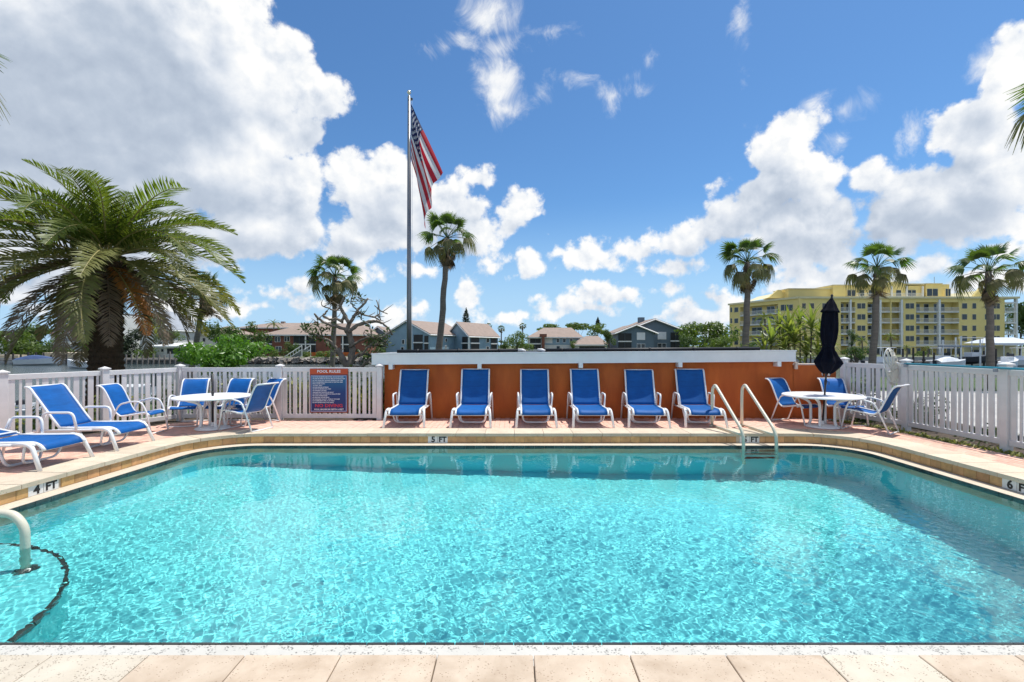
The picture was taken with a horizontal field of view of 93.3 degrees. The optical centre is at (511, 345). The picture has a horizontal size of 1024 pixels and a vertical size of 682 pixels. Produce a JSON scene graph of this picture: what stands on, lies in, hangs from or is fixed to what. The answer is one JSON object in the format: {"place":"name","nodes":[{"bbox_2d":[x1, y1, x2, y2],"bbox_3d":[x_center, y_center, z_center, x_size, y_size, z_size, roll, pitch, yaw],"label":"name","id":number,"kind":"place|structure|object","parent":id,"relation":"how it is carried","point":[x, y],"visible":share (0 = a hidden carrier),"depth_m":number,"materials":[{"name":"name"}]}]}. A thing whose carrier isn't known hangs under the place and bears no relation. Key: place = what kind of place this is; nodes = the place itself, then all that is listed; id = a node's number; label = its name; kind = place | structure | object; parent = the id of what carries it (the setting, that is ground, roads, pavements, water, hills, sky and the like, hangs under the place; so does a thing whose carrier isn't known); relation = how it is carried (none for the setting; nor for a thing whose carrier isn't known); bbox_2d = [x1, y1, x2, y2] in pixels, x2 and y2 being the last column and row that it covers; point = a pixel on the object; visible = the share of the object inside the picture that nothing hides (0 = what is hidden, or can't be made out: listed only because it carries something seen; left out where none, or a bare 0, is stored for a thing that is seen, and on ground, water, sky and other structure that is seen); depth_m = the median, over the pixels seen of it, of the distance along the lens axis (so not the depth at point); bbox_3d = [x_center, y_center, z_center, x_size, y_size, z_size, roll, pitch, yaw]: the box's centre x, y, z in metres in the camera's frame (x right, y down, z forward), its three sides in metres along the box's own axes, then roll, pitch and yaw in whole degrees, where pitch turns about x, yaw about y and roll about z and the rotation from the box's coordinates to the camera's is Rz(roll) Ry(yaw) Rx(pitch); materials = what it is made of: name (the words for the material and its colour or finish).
{"place":"outdoors","nodes":[
{"label":"outdoors","id":0,"kind":"place"},
{"bbox_2d":[74,408,384,435],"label":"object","id":1,"kind":"object","parent":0,"point":[162,422],"depth_m":10.98,"materials":[{"name":"plant"}]},
{"bbox_2d":[32,404,99,432],"bbox_3d":[-8.776,1.436,9.484,1.438,0.786,0.926,0,0,0],"label":"shrub","id":2,"kind":"object","parent":1,"relation":"on","point":[34,422],"visible":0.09,"depth_m":9.34,"materials":[{"name":"green plant"}]},
{"bbox_2d":[0,364,185,435],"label":"picket fence","id":3,"kind":"object","parent":1,"relation":"on","point":[7,394],"visible":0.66,"depth_m":9.33,"materials":[{"name":"plastic"}]},
{"bbox_2d":[150,379,192,415],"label":"shrub","id":4,"kind":"object","parent":1,"relation":"on","point":[165,399],"visible":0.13,"depth_m":11.23,"materials":[{"name":"green plant"}]},
{"bbox_2d":[191,364,384,413],"bbox_3d":[-5.160,1.234,12.131,5.716,1.599,1.156,0,0,0],"label":"hedge","id":5,"kind":"object","parent":1,"relation":"on","point":[307,390],"visible":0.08,"depth_m":12.04,"materials":[{"name":"green plant"}]},
{"bbox_2d":[287,377,322,413],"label":"shrub","id":6,"kind":"object","parent":1,"relation":"on","point":[297,394],"visible":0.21,"depth_m":11.49,"materials":[{"name":"green plant"}]},
{"bbox_2d":[348,376,384,413],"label":"shrub","id":7,"kind":"object","parent":1,"relation":"on","point":[367,396],"visible":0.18,"depth_m":11.45,"materials":[{"name":"green plant"}]},
{"bbox_2d":[0,447,1023,644],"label":"pool water","id":8,"kind":"structure","parent":0,"point":[525,544],"depth_m":4.37,"materials":[{"name":"liquid"}]},
{"bbox_2d":[0,418,1023,477],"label":"pool deck","id":9,"kind":"structure","parent":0,"point":[12,455],"depth_m":9.73,"materials":[{"name":"concrete"}]},
{"bbox_2d":[0,416,94,471],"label":"sun lounger","id":10,"kind":"object","parent":9,"relation":"on","point":[42,441],"visible":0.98,"depth_m":6.79,"materials":[{"name":"fabric"}]},
{"bbox_2d":[23,383,154,450],"bbox_3d":[-6.887,1.149,7.894,1.524,1.023,0.863,0,0,-2],"label":"sun lounger","id":11,"kind":"object","parent":9,"relation":"on","point":[61,406],"visible":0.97,"depth_m":7.84,"materials":[{"name":"fabric"}]},
{"bbox_2d":[96,383,168,435],"bbox_3d":[-7.132,1.187,9.104,0.966,0.926,0.581,0,0,-7],"label":"patio chair","id":12,"kind":"object","parent":9,"relation":"on","point":[119,400],"visible":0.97,"depth_m":9.07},
{"bbox_2d":[166,378,210,427],"bbox_3d":[-6.778,1.187,10.177,0.581,0.926,0.966,0,0,-17],"label":"patio chair","id":13,"kind":"object","parent":9,"relation":"on","point":[189,386],"visible":0.74,"depth_m":10.41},
{"bbox_2d":[170,392,250,430],"bbox_3d":[-5.930,1.325,9.580,1.388,0.650,1.388,0,0,0],"label":"patio table","id":14,"kind":"object","parent":9,"relation":"on","point":[209,398],"visible":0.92,"depth_m":9.43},
{"bbox_2d":[202,378,254,425],"bbox_3d":[-5.987,1.187,10.252,0.581,0.926,0.966,0,0,6],"label":"patio chair","id":15,"kind":"object","parent":9,"relation":"on","point":[239,385],"visible":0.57,"depth_m":10.52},
{"bbox_2d":[218,382,278,432],"bbox_3d":[-5.142,1.187,9.467,0.966,0.926,0.581,0,0,15],"label":"patio chair","id":16,"kind":"object","parent":9,"relation":"on","point":[259,397],"visible":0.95,"depth_m":9.36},
{"bbox_2d":[229,378,286,426],"bbox_3d":[-5.394,1.187,10.315,0.581,0.926,0.966,0,0,30],"label":"patio chair","id":17,"kind":"object","parent":9,"relation":"on","point":[274,392],"visible":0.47,"depth_m":10.42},
{"bbox_2d":[182,364,383,419],"bbox_3d":[-5.107,1.091,10.780,4.466,1.358,0.151,0,0,0],"label":"picket fence","id":18,"kind":"object","parent":9,"relation":"on","point":[280,371],"visible":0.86,"depth_m":10.77,"materials":[{"name":"plastic"}]},
{"bbox_2d":[310,369,347,412],"bbox_3d":[-4.063,1.010,10.737,0.850,0.980,0.030,0,0,0],"label":"pool rules sign","id":19,"kind":"object","parent":18,"relation":"attached to","point":[328,390],"visible":1,"depth_m":10.72,"materials":[{"name":"blue"}]},
{"bbox_2d":[382,369,432,427],"bbox_3d":[-2.176,1.098,10.288,0.863,1.124,1.366,0,0,-2],"label":"sun lounger","id":20,"kind":"object","parent":9,"relation":"on","point":[413,386],"visible":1,"depth_m":10.67,"materials":[{"name":"fabric"}]},
{"bbox_2d":[449,368,493,427],"bbox_3d":[-0.822,1.091,10.278,0.863,1.138,1.345,0,0,1],"label":"sun lounger","id":21,"kind":"object","parent":9,"relation":"on","point":[475,386],"visible":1,"depth_m":10.66,"materials":[{"name":"fabric"}]},
{"bbox_2d":[0,434,1023,504],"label":"pool wall","id":22,"kind":"structure","parent":9,"relation":"on","point":[6,498],"depth_m":9.04,"materials":[{"name":"tile"}]},
{"bbox_2d":[0,428,1023,681],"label":"coping","id":23,"kind":"object","parent":22,"relation":"on","point":[512,668],"visible":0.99,"depth_m":2.64,"materials":[{"name":"concrete"}]},
{"bbox_2d":[709,384,777,448],"bbox_3d":[4.387,1.889,9.277,0.774,2.222,1.275,0,0,0],"label":"pool ladder","id":24,"kind":"object","parent":23,"relation":"attached to","point":[741,424],"visible":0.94,"depth_m":9.27,"materials":[{"name":"metal"}]},
{"bbox_2d":[515,369,557,427],"bbox_3d":[0.497,1.097,10.285,0.863,1.128,1.359,0,0,1],"label":"sun lounger","id":25,"kind":"object","parent":9,"relation":"on","point":[534,386],"visible":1,"depth_m":10.66,"materials":[{"name":"fabric"}]},
{"bbox_2d":[371,350,796,417],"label":"wall","id":26,"kind":"structure","parent":9,"relation":"on","point":[729,373],"depth_m":11.00,"materials":[{"name":"orange paint"}]},
{"bbox_2d":[397,348,525,352],"bbox_3d":[-1.175,0.132,11.290,3.010,0.117,0.124,0,0,0],"label":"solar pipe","id":27,"kind":"object","parent":26,"relation":"on","point":[456,350],"visible":0.86,"depth_m":11.27,"materials":[{"name":"plastic"}]},
{"bbox_2d":[537,347,759,351],"bbox_3d":[3.191,0.110,11.290,5.185,0.156,0.124,0,0,0],"label":"solar pipe","id":28,"kind":"object","parent":26,"relation":"on","point":[645,349],"visible":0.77,"depth_m":11.27,"materials":[{"name":"plastic"}]},
{"bbox_2d":[566,369,614,427],"bbox_3d":[1.625,1.094,10.279,0.863,1.133,1.348,0,0,0],"label":"sun lounger","id":29,"kind":"object","parent":9,"relation":"on","point":[585,386],"visible":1,"depth_m":10.66,"materials":[{"name":"fabric"}]},
{"bbox_2d":[620,369,671,427],"bbox_3d":[2.800,1.100,10.288,0.863,1.122,1.371,0,0,5],"label":"sun lounger","id":30,"kind":"object","parent":9,"relation":"on","point":[639,386],"visible":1,"depth_m":10.67,"materials":[{"name":"fabric"}]},
{"bbox_2d":[670,369,728,427],"bbox_3d":[3.935,1.093,10.275,0.863,1.135,1.345,0,0,5],"label":"sun lounger","id":31,"kind":"object","parent":9,"relation":"on","point":[691,386],"visible":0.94,"depth_m":10.66,"materials":[{"name":"fabric"}]},
{"bbox_2d":[765,377,821,425],"bbox_3d":[6.027,1.187,10.392,0.581,0.926,0.966,0,0,-23],"label":"patio chair","id":32,"kind":"object","parent":9,"relation":"on","point":[779,385],"visible":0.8,"depth_m":10.57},
{"bbox_2d":[792,362,835,418],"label":"garden wall","id":33,"kind":"structure","parent":9,"relation":"on","point":[806,376],"depth_m":11.00,"materials":[{"name":"orange paint"}]},
{"bbox_2d":[781,391,866,429],"bbox_3d":[6.280,1.325,9.780,1.457,0.650,1.457,0,0,0],"label":"patio table","id":34,"kind":"object","parent":9,"relation":"on","point":[818,397],"visible":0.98,"depth_m":9.63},
{"bbox_2d":[814,294,843,420],"bbox_3d":[6.380,0.278,9.761,0.504,2.634,0.496,0,0,-18],"label":"patio umbrella","id":35,"kind":"object","parent":34,"relation":"on","point":[828,360],"visible":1,"depth_m":9.68,"materials":[{"name":"black fabric"}]},
{"bbox_2d":[817,378,868,425],"bbox_3d":[7.033,1.187,10.332,0.581,0.926,0.966,0,0,6],"label":"patio chair","id":36,"kind":"object","parent":9,"relation":"on","point":[836,385],"visible":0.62,"depth_m":10.58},
{"bbox_2d":[840,384,909,434],"bbox_3d":[6.950,1.187,9.274,0.581,0.926,0.966,0,0,-37],"label":"patio chair","id":37,"kind":"object","parent":9,"relation":"on","point":[888,401],"visible":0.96,"depth_m":9.17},
{"bbox_2d":[0,362,1023,402],"bbox_3d":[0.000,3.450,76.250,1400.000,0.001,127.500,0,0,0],"label":"canal water","id":38,"kind":"structure","parent":0,"point":[19,369],"depth_m":66.12,"materials":[{"name":"blue liquid"}]},
{"bbox_2d":[12,355,61,364],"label":"boat","id":39,"kind":"object","parent":38,"relation":"on","point":[38,360],"visible":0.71,"depth_m":83.26,"materials":[{"name":"plastic"}]},
{"bbox_2d":[124,352,181,363],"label":"dock","id":40,"kind":"object","parent":38,"relation":"in","point":[148,359],"visible":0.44,"depth_m":89.83,"materials":[{"name":"grey wood"}]},
{"bbox_2d":[247,357,371,363],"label":"riprap stones","id":41,"kind":"object","parent":38,"relation":"in","point":[275,360],"visible":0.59,"depth_m":89.84,"materials":[{"name":"grey stone"}]},
{"bbox_2d":[0,357,1000,363],"bbox_3d":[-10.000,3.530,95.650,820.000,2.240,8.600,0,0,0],"label":"seawall","id":42,"kind":"object","parent":38,"relation":"in","point":[178,362],"depth_m":91.45,"materials":[{"name":"concrete"}]},
{"bbox_2d":[848,348,938,363],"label":"dock","id":43,"kind":"object","parent":38,"relation":"in","point":[923,361],"visible":0.22,"depth_m":77.84,"materials":[{"name":"grey wood"}]},
{"bbox_2d":[930,357,965,367],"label":"boat","id":44,"kind":"object","parent":38,"relation":"on","point":[949,361],"visible":0.5,"depth_m":71.34,"materials":[{"name":"plastic"}]},
{"bbox_2d":[938,336,985,365],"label":"lift","id":45,"kind":"object","parent":38,"relation":"in","point":[960,345],"visible":0.67,"depth_m":75.90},
{"bbox_2d":[951,338,985,363],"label":"boat","id":46,"kind":"object","parent":38,"relation":"on","point":[971,357],"visible":0.63,"depth_m":81.31,"materials":[{"name":"plastic"}]},
{"bbox_2d":[995,354,1018,367],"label":"boat","id":47,"kind":"object","parent":38,"relation":"on","point":[1009,358],"visible":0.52,"depth_m":71.65,"materials":[{"name":"white plastic"}]},
{"bbox_2d":[0,0,1023,345],"label":"sky","id":48,"kind":"structure","parent":0,"point":[600,158],"materials":[{"name":"blue"}]},
{"bbox_2d":[15,377,1019,432],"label":"lawn","id":49,"kind":"structure","parent":0,"point":[23,427],"depth_m":25.76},
{"bbox_2d":[0,159,245,420],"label":"date palm","id":50,"kind":"object","parent":49,"relation":"on","point":[102,232],"visible":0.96,"depth_m":12.18,"materials":[{"name":"green plant"}]},
{"bbox_2d":[174,271,228,377],"bbox_3d":[-12.750,-0.416,20.009,1.982,5.435,2.019,0,0,0],"label":"fan palm","id":51,"kind":"object","parent":49,"relation":"on","point":[197,332],"visible":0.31,"depth_m":19.92,"materials":[{"name":"green plant"}]},
{"bbox_2d":[173,333,273,403],"bbox_3d":[-7.796,0.978,12.998,2.043,2.590,2.119,0,0,17],"label":"green bush","id":52,"kind":"object","parent":49,"relation":"on","point":[233,352],"visible":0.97,"depth_m":12.48,"materials":[{"name":"green plant"}]},
{"bbox_2d":[304,253,362,366],"bbox_3d":[-8.899,-1.175,24.007,2.705,6.919,2.844,0,0,-33],"label":"fan palm","id":53,"kind":"object","parent":49,"relation":"on","point":[335,287],"visible":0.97,"depth_m":23.66,"materials":[{"name":"green plant"}]},
{"bbox_2d":[297,290,395,383],"bbox_3d":[-4.719,-0.234,13.954,2.891,2.841,1.253,0,0,0],"label":"bare tree","id":54,"kind":"object","parent":49,"relation":"on","point":[352,343],"visible":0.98,"depth_m":13.98,"materials":[{"name":"grey plant"}]},
{"bbox_2d":[407,90,412,349],"bbox_3d":[-3.388,-3.090,16.000,0.206,10.681,0.170,0,0,0],"label":"flagpole","id":55,"kind":"object","parent":49,"relation":"on","point":[409,338],"visible":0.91,"depth_m":15.95,"materials":[{"name":"metal"}]},
{"bbox_2d":[411,105,442,228],"bbox_3d":[-2.820,-5.919,15.932,0.965,4.115,0.504,0,0,25],"label":"flag","id":56,"kind":"object","parent":55,"relation":"attached to","point":[427,168],"visible":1,"depth_m":15.87,"materials":[{"name":"fabric"}]},
{"bbox_2d":[419,210,477,348],"bbox_3d":[-3.990,-3.124,30.913,3.852,10.854,4.036,0,0,-25],"label":"fan palm","id":57,"kind":"object","parent":49,"relation":"on","point":[444,253],"visible":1,"depth_m":30.78,"materials":[{"name":"green plant"}]},
{"bbox_2d":[716,237,783,346],"bbox_3d":[14.062,-2.089,28.999,3.438,8.752,3.736,0,0,14],"label":"fan palm","id":58,"kind":"object","parent":49,"relation":"on","point":[742,280],"visible":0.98,"depth_m":28.82,"materials":[{"name":"green plant"}]},
{"bbox_2d":[746,330,779,349],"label":"cane plant","id":59,"kind":"object","parent":49,"relation":"on","point":[764,344],"visible":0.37,"depth_m":12.55,"materials":[{"name":"green plant"}]},
{"bbox_2d":[747,317,798,349],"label":"cane plant","id":60,"kind":"object","parent":49,"relation":"on","point":[772,335],"visible":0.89,"depth_m":12.53,"materials":[{"name":"green plant"}]},
{"bbox_2d":[759,322,809,362],"bbox_3d":[7.262,0.797,12.800,1.350,2.907,1.386,0,0,0],"label":"cane plant","id":61,"kind":"object","parent":49,"relation":"on","point":[783,338],"visible":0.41,"depth_m":12.77,"materials":[{"name":"green plant"}]},
{"bbox_2d":[766,304,818,350],"bbox_3d":[7.385,0.583,12.804,1.442,3.336,1.386,0,0,0],"label":"cane plant","id":62,"kind":"object","parent":49,"relation":"on","point":[789,319],"visible":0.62,"depth_m":12.75,"materials":[{"name":"green plant"}]},
{"bbox_2d":[769,318,819,358],"bbox_3d":[7.405,0.736,12.533,1.236,3.029,1.214,0,0,0],"label":"cane plant","id":63,"kind":"object","parent":49,"relation":"on","point":[793,339],"visible":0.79,"depth_m":12.53,"materials":[{"name":"green plant"}]},
{"bbox_2d":[785,306,813,362],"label":"cane plant","id":64,"kind":"object","parent":49,"relation":"on","point":[799,314],"visible":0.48,"depth_m":13.05,"materials":[{"name":"green plant"}]},
{"bbox_2d":[790,303,820,362],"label":"cane plant","id":65,"kind":"object","parent":49,"relation":"on","point":[811,322],"visible":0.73,"depth_m":12.57,"materials":[{"name":"green plant"}]},
{"bbox_2d":[791,328,841,362],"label":"cane plant","id":66,"kind":"object","parent":49,"relation":"on","point":[805,353],"visible":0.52,"depth_m":12.79,"materials":[{"name":"green plant"}]},
{"bbox_2d":[844,241,916,385],"bbox_3d":[20.347,-1.770,27.061,3.140,8.117,3.463,0,0,0],"label":"fan palm","id":67,"kind":"object","parent":49,"relation":"on","point":[881,276],"visible":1,"depth_m":26.82,"materials":[{"name":"green plant"}]},
{"bbox_2d":[942,241,1023,388],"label":"fan palm","id":68,"kind":"object","parent":49,"relation":"on","point":[991,289],"visible":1,"depth_m":24.85,"materials":[{"name":"green plant"}]},
{"bbox_2d":[34,346,1023,357],"bbox_3d":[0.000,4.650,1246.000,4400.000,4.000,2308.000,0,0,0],"label":"ground","id":69,"kind":"structure","parent":0,"point":[897,355],"depth_m":125.23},
{"bbox_2d":[0,331,42,354],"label":"tree","id":70,"kind":"object","parent":69,"relation":"on","point":[23,346],"visible":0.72,"depth_m":103.70,"materials":[{"name":"green plant"}]},
{"bbox_2d":[8,322,66,354],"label":"tree","id":71,"kind":"object","parent":69,"relation":"on","point":[43,348],"visible":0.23,"depth_m":111.63,"materials":[{"name":"green plant"}]},
{"bbox_2d":[59,313,141,354],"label":"condominium","id":72,"kind":"structure","parent":69,"relation":"on","point":[129,320],"depth_m":131.37,"materials":[{"name":"white paint"}]},
{"bbox_2d":[123,328,142,357],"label":"tree","id":73,"kind":"object","parent":69,"relation":"on","point":[127,347],"visible":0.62,"depth_m":103.61,"materials":[{"name":"green plant"}]},
{"bbox_2d":[138,311,195,355],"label":"house","id":74,"kind":"structure","parent":69,"relation":"on","point":[177,324],"depth_m":121.40,"materials":[{"name":"white paint"}]},
{"bbox_2d":[146,343,214,357],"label":"waterside house","id":75,"kind":"structure","parent":69,"relation":"on","point":[165,350],"depth_m":104.00,"materials":[{"name":"white paint"}]},
{"bbox_2d":[202,319,239,343],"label":"tree","id":76,"kind":"object","parent":69,"relation":"on","point":[216,330],"visible":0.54,"depth_m":110.65,"materials":[{"name":"green plant"}]},
{"bbox_2d":[199,326,256,349],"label":"house","id":77,"kind":"structure","parent":69,"relation":"on","point":[205,339],"depth_m":126.00,"materials":[{"name":"white paint"}]},
{"bbox_2d":[232,321,273,356],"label":"tree","id":78,"kind":"object","parent":69,"relation":"on","point":[258,337],"visible":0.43,"depth_m":107.41,"materials":[{"name":"green plant"}]},
{"bbox_2d":[239,321,325,353],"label":"house","id":79,"kind":"structure","parent":69,"relation":"on","point":[281,325],"depth_m":148.53,"materials":[{"name":"red brick"}]},
{"bbox_2d":[279,342,299,356],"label":"tree","id":80,"kind":"object","parent":69,"relation":"on","point":[291,348],"visible":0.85,"depth_m":111.94,"materials":[{"name":"green plant"}]},
{"bbox_2d":[261,323,378,355],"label":"house","id":81,"kind":"structure","parent":69,"relation":"on","point":[292,335],"depth_m":120.00,"materials":[{"name":"red brick"}]},
{"bbox_2d":[373,320,499,352],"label":"house","id":82,"kind":"structure","parent":69,"relation":"on","point":[462,335],"depth_m":123.50,"materials":[{"name":"blue"}]},
{"bbox_2d":[504,331,528,348],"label":"tree","id":83,"kind":"object","parent":69,"relation":"on","point":[521,336],"visible":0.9,"depth_m":117.78,"materials":[{"name":"green plant"}]},
{"bbox_2d":[526,328,582,350],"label":"house","id":84,"kind":"structure","parent":69,"relation":"on","point":[547,338],"depth_m":136.00,"materials":[{"name":"white paint"}]},
{"bbox_2d":[565,322,588,331],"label":"shrub","id":85,"kind":"object","parent":69,"relation":"on","point":[576,326],"visible":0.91,"depth_m":176.84,"materials":[{"name":"green plant"}]},
{"bbox_2d":[570,336,607,347],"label":"house","id":86,"kind":"structure","parent":69,"relation":"on","point":[590,342],"depth_m":126.72,"materials":[{"name":"white paint"}]},
{"bbox_2d":[587,323,605,336],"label":"tree","id":87,"kind":"object","parent":69,"relation":"on","point":[597,329],"visible":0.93,"depth_m":159.21,"materials":[{"name":"green plant"}]},
{"bbox_2d":[607,317,686,347],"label":"house","id":88,"kind":"structure","parent":69,"relation":"on","point":[642,332],"depth_m":131.09,"materials":[{"name":"grey"}]},
{"bbox_2d":[679,333,694,347],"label":"tree","id":89,"kind":"object","parent":69,"relation":"on","point":[688,342],"visible":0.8,"depth_m":111.30,"materials":[{"name":"green plant"}]},
{"bbox_2d":[673,321,741,346],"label":"tree","id":90,"kind":"object","parent":69,"relation":"on","point":[712,331],"visible":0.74,"depth_m":120.55,"materials":[{"name":"green plant"}]},
{"bbox_2d":[704,335,732,346],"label":"tree","id":91,"kind":"object","parent":69,"relation":"on","point":[722,342],"visible":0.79,"depth_m":107.68,"materials":[{"name":"green plant"}]},
{"bbox_2d":[728,277,1019,354],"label":"apartment building","id":92,"kind":"structure","parent":69,"relation":"on","point":[917,317],"depth_m":137.10,"materials":[{"name":"paint"}]},
{"bbox_2d":[963,337,1023,356],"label":"canopy tent","id":93,"kind":"object","parent":69,"relation":"on","point":[1004,346],"visible":0.53,"depth_m":103.20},
{"bbox_2d":[1005,302,1023,347],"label":"tree","id":94,"kind":"object","parent":69,"relation":"on","point":[1021,316],"visible":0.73,"depth_m":174.17,"materials":[{"name":"green plant"}]},
{"bbox_2d":[840,346,868,372],"bbox_3d":[28.436,1.174,40.043,2.047,2.208,1.915,0,0,0],"label":"tree","id":95,"kind":"object","parent":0,"point":[858,356],"visible":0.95,"depth_m":39.99,"materials":[{"name":"green plant"}]},
{"bbox_2d":[836,408,1023,454],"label":"planting bed","id":96,"kind":"object","parent":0,"point":[949,436],"depth_m":9.22,"materials":[{"name":"soil"}]},
{"bbox_2d":[837,373,897,423],"bbox_3d":[7.868,1.323,10.719,0.869,1.458,1.162,0,0,0],"label":"shrub","id":97,"kind":"object","parent":96,"relation":"on","point":[865,420],"visible":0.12,"depth_m":10.61,"materials":[{"name":"green plant"}]},
{"bbox_2d":[891,389,950,429],"bbox_3d":[8.328,1.465,9.915,0.931,1.173,1.380,0,0,0],"label":"shrub","id":98,"kind":"object","parent":96,"relation":"on","point":[928,411],"visible":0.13,"depth_m":9.65,"materials":[{"name":"green plant"}]},
{"bbox_2d":[827,419,1023,457],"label":"ground cover","id":99,"kind":"object","parent":96,"relation":"on","point":[1009,452],"visible":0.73,"depth_m":8.34,"materials":[{"name":"green plant"}]},
{"bbox_2d":[840,357,1023,451],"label":"picket fence","id":100,"kind":"object","parent":96,"relation":"on","point":[1006,439],"visible":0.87,"depth_m":8.51,"materials":[{"name":"plastic"}]},
{"bbox_2d":[883,348,898,384],"bbox_3d":[7.553,0.424,9.619,0.304,0.743,0.182,0,0,-10],"label":"skimmer net","id":101,"kind":"object","parent":100,"relation":"hanging from","point":[892,375],"visible":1,"depth_m":9.58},
{"bbox_2d":[898,363,1023,371],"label":"skimmer pole","id":102,"kind":"object","parent":100,"relation":"on","point":[995,369],"visible":0.89,"depth_m":8.15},
{"bbox_2d":[836,391,1023,435],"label":"walkway","id":103,"kind":"structure","parent":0,"point":[961,406],"depth_m":18.21,"materials":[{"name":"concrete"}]},
{"bbox_2d":[1002,83,1023,154],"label":"fan palm","id":104,"kind":"object","parent":103,"relation":"on","point":[1020,120],"visible":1,"depth_m":10.77,"materials":[{"name":"green plant"}]},
{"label":"pool","id":105,"kind":"structure","parent":0,"visible":0},
{"bbox_2d":[0,509,30,549],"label":"handrail","id":106,"kind":"object","parent":105,"relation":"on","point":[18,519],"visible":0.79,"depth_m":4.41,"materials":[{"name":"metal"}]},
{"bbox_2d":[0,443,1023,665],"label":"pool ledge","id":107,"kind":"object","parent":105,"relation":"on","point":[510,648],"visible":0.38,"depth_m":2.94,"materials":[{"name":"tile"}]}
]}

